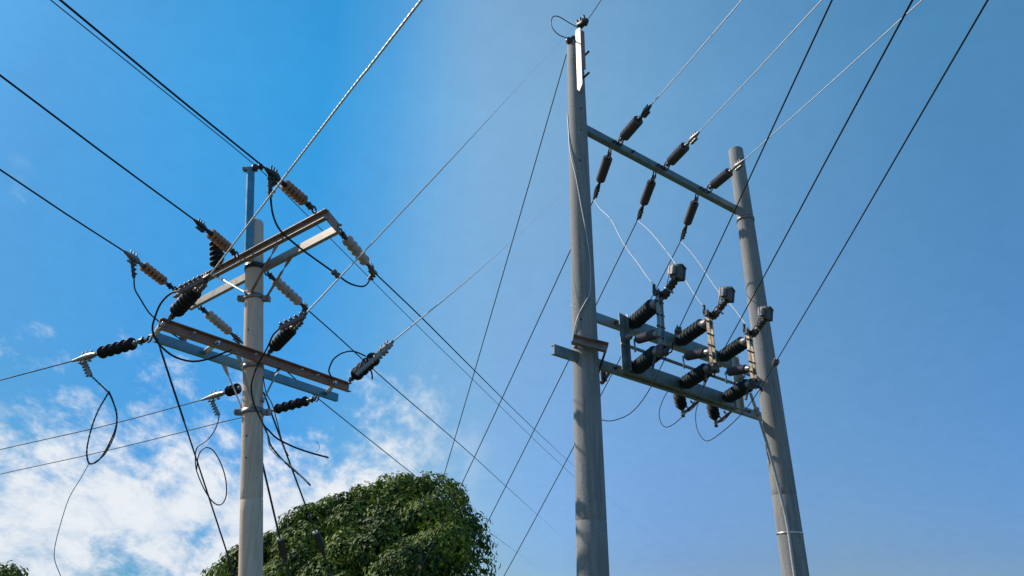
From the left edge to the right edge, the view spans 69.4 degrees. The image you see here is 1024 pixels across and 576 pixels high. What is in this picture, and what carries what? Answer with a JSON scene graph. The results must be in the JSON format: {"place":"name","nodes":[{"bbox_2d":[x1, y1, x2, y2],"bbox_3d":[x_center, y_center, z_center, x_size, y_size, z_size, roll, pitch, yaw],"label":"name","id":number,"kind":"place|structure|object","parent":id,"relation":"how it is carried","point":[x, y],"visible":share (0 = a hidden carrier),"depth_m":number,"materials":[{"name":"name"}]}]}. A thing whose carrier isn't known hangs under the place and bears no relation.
{"place":"outdoors","nodes":[
{"label":"outdoors","id":0,"kind":"place"},
{"bbox_2d":[0,0,1023,575],"label":"sky","id":1,"kind":"structure","parent":0,"point":[901,381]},
{"bbox_3d":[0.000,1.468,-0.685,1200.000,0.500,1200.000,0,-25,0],"label":"ground","id":2,"kind":"structure","parent":0,"visible":0},
{"bbox_2d":[0,560,28,575],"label":"broadleaf tree","id":3,"kind":"object","parent":2,"relation":"on","point":[12,570],"visible":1,"depth_m":30.80,"materials":[{"name":"green plant"}]},
{"bbox_2d":[150,163,351,575],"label":"utility pole","id":4,"kind":"object","parent":2,"relation":"on","point":[253,298],"visible":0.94,"depth_m":9.84,"materials":[{"name":"concrete"}]},
{"bbox_2d":[71,334,151,376],"bbox_3d":[-5.211,0.873,9.598,1.695,0.312,0.220,-17,-30,32],"label":"strain insulator","id":5,"kind":"object","parent":4,"relation":"attached to","point":[114,348],"visible":0.98,"depth_m":9.57,"materials":[{"name":"metal"}]},
{"bbox_2d":[0,361,70,380],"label":"power line","id":6,"kind":"object","parent":5,"relation":"attached to","point":[35,370],"visible":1,"depth_m":10.04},
{"bbox_2d":[86,375,117,464],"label":"jumper cable","id":7,"kind":"object","parent":5,"relation":"hanging from","point":[105,389],"visible":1,"depth_m":9.62,"materials":[{"name":"rubber"}]},
{"bbox_2d":[54,464,88,575],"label":"jumper cable","id":8,"kind":"object","parent":7,"relation":"hanging from","point":[62,518],"visible":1,"depth_m":9.13,"materials":[{"name":"rubber"}]},
{"bbox_2d":[93,391,117,462],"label":"jumper cable","id":9,"kind":"object","parent":7,"relation":"attached to","point":[115,429],"visible":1,"depth_m":9.60,"materials":[{"name":"black rubber"}]},
{"bbox_2d":[124,249,176,290],"bbox_3d":[-5.304,-0.103,10.856,0.219,0.461,1.374,0,-25,0],"label":"strain insulator","id":10,"kind":"object","parent":4,"relation":"attached to","point":[148,269],"visible":0.98,"depth_m":10.75,"materials":[{"name":"ceramic"}]},
{"bbox_2d":[0,169,124,251],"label":"power line","id":11,"kind":"object","parent":10,"relation":"attached to","point":[41,197],"visible":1,"depth_m":9.23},
{"bbox_2d":[133,278,230,355],"bbox_3d":[-5.402,0.516,11.859,0.628,0.386,3.486,-2,-25,4],"label":"jumper cable","id":12,"kind":"object","parent":10,"relation":"attached to","point":[182,339],"visible":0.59,"depth_m":11.60,"materials":[{"name":"black rubber"}]},
{"bbox_2d":[167,272,211,322],"bbox_3d":[-3.664,0.147,8.312,0.278,0.289,1.452,14,-28,-27],"label":"strain insulator","id":13,"kind":"object","parent":4,"relation":"attached to","point":[188,298],"visible":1,"depth_m":8.15,"materials":[{"name":"metal"}]},
{"bbox_2d":[151,290,231,361],"bbox_3d":[-3.580,0.495,8.157,0.482,0.591,0.961,-8,-26,16],"label":"jumper cable","id":14,"kind":"object","parent":13,"relation":"attached to","point":[152,327],"visible":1,"depth_m":8.03,"materials":[{"name":"black rubber"}]},
{"bbox_2d":[209,0,422,274],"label":"power line","id":15,"kind":"object","parent":13,"relation":"attached to","point":[347,94],"visible":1,"depth_m":5.37,"materials":[{"name":"metal"}]},
{"bbox_2d":[156,338,234,575],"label":"stay wire","id":16,"kind":"object","parent":4,"relation":"attached to","point":[173,389],"visible":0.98,"depth_m":8.88,"materials":[{"name":"metal"}]},
{"bbox_2d":[193,218,238,258],"bbox_3d":[-3.977,-0.662,9.987,0.152,0.164,1.100,-5,-25,10],"label":"strain insulator","id":17,"kind":"object","parent":4,"relation":"attached to","point":[215,237],"visible":0.95,"depth_m":9.91,"materials":[{"name":"ceramic"}]},
{"bbox_2d":[0,74,194,219],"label":"power line","id":18,"kind":"object","parent":17,"relation":"attached to","point":[66,125],"visible":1,"depth_m":7.97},
{"bbox_2d":[209,242,223,269],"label":"post insulator","id":19,"kind":"object","parent":4,"relation":"on","point":[216,253],"visible":0.73,"depth_m":10.91,"materials":[{"name":"ceramic"}]},
{"bbox_2d":[198,305,242,343],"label":"strain insulator","id":20,"kind":"object","parent":4,"relation":"attached to","point":[218,322],"visible":0.94,"depth_m":12.59,"materials":[{"name":"ceramic"}]},
{"bbox_2d":[287,372,547,575],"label":"power line","id":21,"kind":"object","parent":20,"relation":"attached to","point":[377,445],"visible":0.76,"depth_m":19.77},
{"bbox_2d":[201,383,241,415],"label":"strain insulator","id":22,"kind":"object","parent":4,"relation":"attached to","point":[228,391],"visible":0.9,"depth_m":11.36,"materials":[{"name":"metal"}]},
{"bbox_2d":[0,400,200,449],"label":"power line","id":23,"kind":"object","parent":22,"relation":"attached to","point":[103,426],"visible":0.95,"depth_m":13.14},
{"bbox_2d":[195,414,226,505],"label":"jumper cable","id":24,"kind":"object","parent":22,"relation":"hanging from","point":[196,466],"visible":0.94,"depth_m":11.33,"materials":[{"name":"rubber"}]},
{"bbox_2d":[263,463,288,575],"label":"stay wire","id":25,"kind":"object","parent":4,"relation":"attached to","point":[281,545],"visible":0.93,"depth_m":10.14,"materials":[{"name":"metal"}]},
{"bbox_2d":[263,376,288,455],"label":"jumper cable","id":26,"kind":"object","parent":4,"relation":"hanging from","point":[275,416],"visible":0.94,"depth_m":9.71,"materials":[{"name":"rubber"}]},
{"bbox_2d":[264,271,308,311],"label":"strain insulator","id":27,"kind":"object","parent":4,"relation":"attached to","point":[288,292],"visible":0.87,"depth_m":11.37,"materials":[{"name":"ceramic"}]},
{"bbox_2d":[309,311,569,543],"bbox_3d":[5.086,18.497,50.751,0.120,0.162,87.101,-5,-25,10],"label":"power line","id":28,"kind":"object","parent":27,"relation":"attached to","point":[405,397],"visible":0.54,"depth_m":16.15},
{"bbox_2d":[267,310,307,355],"bbox_3d":[-2.879,0.606,9.286,0.296,0.297,1.513,12,-27,-24],"label":"strain insulator","id":29,"kind":"object","parent":4,"relation":"attached to","point":[285,334],"visible":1,"depth_m":9.15,"materials":[{"name":"ceramic"}]},
{"bbox_2d":[250,328,328,457],"bbox_3d":[-2.650,1.353,9.191,0.970,1.388,1.302,14,-28,-27],"label":"jumper cable","id":30,"kind":"object","parent":29,"relation":"attached to","point":[268,430],"visible":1,"depth_m":9.31,"materials":[{"name":"black rubber"}]},
{"bbox_2d":[257,413,310,485],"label":"jumper cable","id":31,"kind":"object","parent":30,"relation":"hanging from","point":[278,455],"visible":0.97,"depth_m":9.20,"materials":[{"name":"rubber"}]},
{"bbox_2d":[266,433,308,482],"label":"jumper cable","id":32,"kind":"object","parent":30,"relation":"hanging from","point":[285,461],"visible":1,"depth_m":9.06,"materials":[{"name":"rubber"}]},
{"bbox_2d":[306,28,572,312],"bbox_3d":[-0.727,-1.837,9.911,3.434,4.849,0.021,2,-25,-5],"label":"power line","id":33,"kind":"object","parent":29,"relation":"attached to","point":[345,271],"visible":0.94,"depth_m":9.38,"materials":[{"name":"metal"}]},
{"bbox_2d":[264,165,316,213],"bbox_3d":[-2.645,-1.058,8.857,0.156,0.419,1.062,-8,-26,16],"label":"strain insulator","id":34,"kind":"object","parent":4,"relation":"attached to","point":[293,192],"visible":0.96,"depth_m":8.80,"materials":[{"name":"ceramic"}]},
{"bbox_2d":[59,0,265,168],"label":"power line","id":35,"kind":"object","parent":34,"relation":"attached to","point":[144,69],"visible":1,"depth_m":7.05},
{"bbox_2d":[263,396,318,416],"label":"strain insulator","id":36,"kind":"object","parent":4,"relation":"attached to","point":[305,401],"visible":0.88,"depth_m":11.86,"materials":[{"name":"ceramic"}]},
{"bbox_2d":[1,417,241,473],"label":"power line","id":37,"kind":"object","parent":36,"relation":"attached to","point":[128,445],"visible":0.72,"depth_m":14.46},
{"bbox_2d":[263,392,331,575],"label":"stay wire","id":38,"kind":"object","parent":4,"relation":"attached to","point":[318,541],"visible":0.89,"depth_m":10.97,"materials":[{"name":"metal"}]},
{"bbox_2d":[339,228,377,280],"bbox_3d":[-2.135,-0.464,10.266,0.176,0.227,1.264,-5,-25,11],"label":"strain insulator","id":39,"kind":"object","parent":4,"relation":"attached to","point":[351,245],"visible":0.96,"depth_m":10.17,"materials":[{"name":"ceramic"}]},
{"bbox_2d":[270,197,369,286],"bbox_3d":[-2.397,-0.424,9.503,0.273,0.536,2.616,-9,-26,18],"label":"jumper cable","id":40,"kind":"object","parent":39,"relation":"attached to","point":[335,273],"visible":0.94,"depth_m":9.32,"materials":[{"name":"black rubber"}]},
{"bbox_2d":[376,275,694,571],"bbox_3d":[10.967,17.710,49.063,0.315,0.162,88.392,-7,-26,16],"label":"power line","id":41,"kind":"object","parent":39,"relation":"attached to","point":[458,354],"visible":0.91,"depth_m":13.26,"materials":[{"name":"black metal"}]},
{"bbox_2d":[50,0,673,568],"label":"ground wire","id":42,"kind":"object","parent":4,"relation":"attached to","point":[298,206],"visible":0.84,"depth_m":10.79,"materials":[{"name":"black metal"}]},
{"bbox_2d":[348,340,393,383],"bbox_3d":[-1.952,1.186,10.102,0.461,0.592,1.920,7,-26,-14],"label":"strain insulator","id":43,"kind":"object","parent":4,"relation":"attached to","point":[361,370],"visible":0.99,"depth_m":9.82,"materials":[{"name":"metal"}]},
{"bbox_2d":[328,351,365,377],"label":"jumper cable","id":44,"kind":"object","parent":43,"relation":"attached to","point":[340,354],"visible":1,"depth_m":9.68,"materials":[{"name":"black rubber"}]},
{"bbox_2d":[393,189,567,341],"bbox_3d":[-0.374,-0.348,9.794,2.344,2.134,0.045,-3,-25,7],"label":"power line","id":45,"kind":"object","parent":43,"relation":"attached to","point":[450,293],"visible":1,"depth_m":9.62,"materials":[{"name":"metal"}]},
{"bbox_2d":[200,471,500,575],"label":"broadleaf tree","id":46,"kind":"object","parent":2,"relation":"on","point":[378,529],"visible":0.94,"depth_m":23.55,"materials":[{"name":"green plant"}]},
{"bbox_2d":[566,28,609,575],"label":"utility pole","id":47,"kind":"object","parent":2,"relation":"on","point":[592,556],"visible":0.97,"depth_m":8.83,"materials":[{"name":"grey concrete"}]},
{"bbox_2d":[414,54,566,574],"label":"power line","id":48,"kind":"object","parent":47,"relation":"attached to","point":[497,293],"visible":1,"depth_m":13.06,"materials":[{"name":"metal"}]},
{"bbox_2d":[551,16,576,37],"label":"jumper cable","id":49,"kind":"object","parent":47,"relation":"attached to","point":[563,19],"visible":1,"depth_m":10.99,"materials":[{"name":"metal"}]},
{"bbox_2d":[567,114,590,339],"bbox_3d":[0.859,-0.941,9.696,0.263,3.472,0.122,-16,-29,30],"label":"jumper cable","id":50,"kind":"object","parent":47,"relation":"attached to","point":[584,226],"visible":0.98,"depth_m":9.55,"materials":[{"name":"metal"}]},
{"bbox_2d":[576,15,588,28],"bbox_3d":[1.043,-3.930,10.934,0.139,0.193,0.203,20,-32,-37],"label":"dead end clamp","id":51,"kind":"object","parent":47,"relation":"attached to","point":[582,22],"visible":1,"depth_m":10.89,"materials":[{"name":"metal"}]},
{"bbox_2d":[571,334,608,373],"bbox_3d":[0.924,0.802,8.905,0.442,0.399,0.484,0,-25,0],"label":"bracket","id":52,"kind":"object","parent":47,"relation":"attached to","point":[589,343],"visible":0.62,"depth_m":8.78,"materials":[{"name":"metal"}]},
{"bbox_2d":[551,344,761,419],"bbox_3d":[2.167,1.339,9.971,4.493,0.119,0.110,21,-32,-37],"label":"crossarm","id":53,"kind":"object","parent":47,"relation":"attached to","point":[572,356],"visible":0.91,"depth_m":9.42,"materials":[{"name":"metal"}]},
{"bbox_2d":[600,371,609,384],"bbox_3d":[1.252,1.141,9.689,0.260,0.287,0.081,21,-32,-38],"label":"dead end clamp","id":54,"kind":"object","parent":53,"relation":"attached to","point":[604,376],"visible":0.66,"depth_m":9.60,"materials":[{"name":"metal"}]},
{"bbox_2d":[619,313,745,409],"bbox_3d":[2.380,1.022,10.143,2.666,0.797,0.267,20,-32,-37],"label":"switch frame","id":55,"kind":"object","parent":53,"relation":"attached to","point":[667,380],"visible":0.71,"depth_m":9.96,"materials":[{"name":"metal"}]},
{"bbox_2d":[629,264,686,373],"bbox_3d":[1.758,0.443,9.117,0.307,1.254,1.130,11,-27,-23],"label":"disconnect switch","id":56,"kind":"object","parent":55,"relation":"attached to","point":[645,312],"visible":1,"depth_m":8.99,"materials":[{"name":"metal"}]},
{"bbox_2d":[603,0,832,420],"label":"power line","id":57,"kind":"object","parent":56,"relation":"attached to","point":[677,330],"visible":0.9,"depth_m":5.96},
{"bbox_2d":[675,286,735,388],"bbox_3d":[2.516,0.712,9.695,0.307,1.254,1.130,12,-28,-24],"label":"disconnect switch","id":58,"kind":"object","parent":55,"relation":"attached to","point":[685,337],"visible":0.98,"depth_m":9.58,"materials":[{"name":"black ceramic"}]},
{"bbox_2d":[659,0,912,427],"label":"power line","id":59,"kind":"object","parent":58,"relation":"attached to","point":[713,368],"visible":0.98,"depth_m":5.49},
{"bbox_2d":[718,306,773,402],"bbox_3d":[3.237,0.985,10.280,0.307,1.254,1.130,10,-27,-21],"label":"disconnect switch","id":60,"kind":"object","parent":55,"relation":"attached to","point":[743,387],"visible":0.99,"depth_m":10.16,"materials":[{"name":"brown metal"}]},
{"bbox_2d":[673,394,698,417],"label":"strain insulator","id":61,"kind":"object","parent":53,"relation":"attached to","point":[680,402],"visible":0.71,"depth_m":10.29,"materials":[{"name":"ceramic"}]},
{"bbox_2d":[706,404,731,426],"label":"strain insulator","id":62,"kind":"object","parent":53,"relation":"attached to","point":[713,413],"visible":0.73,"depth_m":10.79,"materials":[{"name":"ceramic"}]},
{"bbox_2d":[695,0,988,440],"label":"power line","id":63,"kind":"object","parent":62,"relation":"attached to","point":[775,362],"visible":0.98,"depth_m":5.80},
{"bbox_2d":[570,305,749,376],"bbox_3d":[2.273,0.789,10.376,3.927,0.119,0.110,20,-31,-36],"label":"crossarm","id":64,"kind":"object","parent":47,"relation":"attached to","point":[607,321],"visible":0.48,"depth_m":9.63,"materials":[{"name":"metal"}]},
{"bbox_2d":[587,125,735,214],"bbox_3d":[2.370,-1.833,11.520,3.874,0.125,0.148,19,-31,-35],"label":"crossarm","id":65,"kind":"object","parent":47,"relation":"attached to","point":[631,154],"visible":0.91,"depth_m":11.41,"materials":[{"name":"metal"}]},
{"bbox_2d":[593,148,611,199],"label":"strain insulator","id":66,"kind":"object","parent":65,"relation":"attached to","point":[603,170],"visible":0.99,"depth_m":11.39,"materials":[{"name":"ceramic"}]},
{"bbox_2d":[417,200,593,575],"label":"power line","id":67,"kind":"object","parent":66,"relation":"attached to","point":[500,401],"visible":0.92,"depth_m":14.48,"materials":[{"name":"metal"}]},
{"bbox_2d":[594,200,653,283],"bbox_3d":[1.572,-0.740,10.598,0.085,2.529,2.136,5,-25,-10],"label":"jumper cable","id":68,"kind":"object","parent":66,"relation":"attached to","point":[624,244],"visible":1,"depth_m":10.58,"materials":[{"name":"metal"}]},
{"bbox_2d":[618,104,651,145],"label":"strain insulator","id":69,"kind":"object","parent":65,"relation":"attached to","point":[630,129],"visible":1,"depth_m":10.46,"materials":[{"name":"ceramic"}]},
{"bbox_2d":[651,0,741,104],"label":"power line","id":70,"kind":"object","parent":69,"relation":"attached to","point":[697,51],"visible":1,"depth_m":9.16,"materials":[{"name":"metal"}]},
{"bbox_2d":[637,171,655,219],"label":"strain insulator","id":71,"kind":"object","parent":65,"relation":"attached to","point":[647,191],"visible":0.98,"depth_m":11.97,"materials":[{"name":"ceramic"}]},
{"bbox_2d":[460,221,636,574],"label":"power line","id":72,"kind":"object","parent":71,"relation":"attached to","point":[548,401],"visible":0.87,"depth_m":15.03,"materials":[{"name":"metal"}]},
{"bbox_2d":[637,220,702,304],"bbox_3d":[2.377,-0.464,11.191,0.125,2.529,2.161,4,-25,-8],"label":"jumper cable","id":73,"kind":"object","parent":71,"relation":"hanging from","point":[673,261],"visible":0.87,"depth_m":11.24,"materials":[{"name":"metal"}]},
{"bbox_2d":[664,131,699,170],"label":"strain insulator","id":74,"kind":"object","parent":65,"relation":"attached to","point":[678,153],"visible":1,"depth_m":11.02,"materials":[{"name":"ceramic"}]},
{"bbox_2d":[699,0,821,131],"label":"power line","id":75,"kind":"object","parent":74,"relation":"attached to","point":[762,64],"visible":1,"depth_m":9.35,"materials":[{"name":"metal"}]},
{"bbox_2d":[680,194,698,241],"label":"strain insulator","id":76,"kind":"object","parent":65,"relation":"attached to","point":[690,212],"visible":0.98,"depth_m":12.58,"materials":[{"name":"rubber"}]},
{"bbox_2d":[504,242,679,575],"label":"power line","id":77,"kind":"object","parent":76,"relation":"attached to","point":[573,446],"visible":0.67,"depth_m":16.00,"materials":[{"name":"metal"}]},
{"bbox_2d":[681,242,745,324],"bbox_3d":[3.151,-0.172,11.817,0.032,2.528,2.229,2,-25,-5],"label":"jumper cable","id":78,"kind":"object","parent":76,"relation":"hanging from","point":[712,282],"visible":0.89,"depth_m":11.75,"materials":[{"name":"metal"}]},
{"bbox_2d":[706,158,744,192],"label":"strain insulator","id":79,"kind":"object","parent":65,"relation":"attached to","point":[723,176],"visible":1,"depth_m":11.64,"materials":[{"name":"ceramic"}]},
{"bbox_2d":[744,0,921,159],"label":"power line","id":80,"kind":"object","parent":79,"relation":"attached to","point":[836,77],"visible":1,"depth_m":9.57,"materials":[{"name":"metal"}]},
{"bbox_2d":[728,146,809,575],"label":"utility pole","id":81,"kind":"object","parent":2,"relation":"on","point":[773,415],"visible":0.89,"depth_m":10.83,"materials":[{"name":"grey concrete"}]},
{"bbox_2d":[749,393,795,575],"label":"operating pipe","id":82,"kind":"object","parent":81,"relation":"attached to","point":[756,412],"visible":1,"depth_m":10.16,"materials":[{"name":"metal"}]}
]}

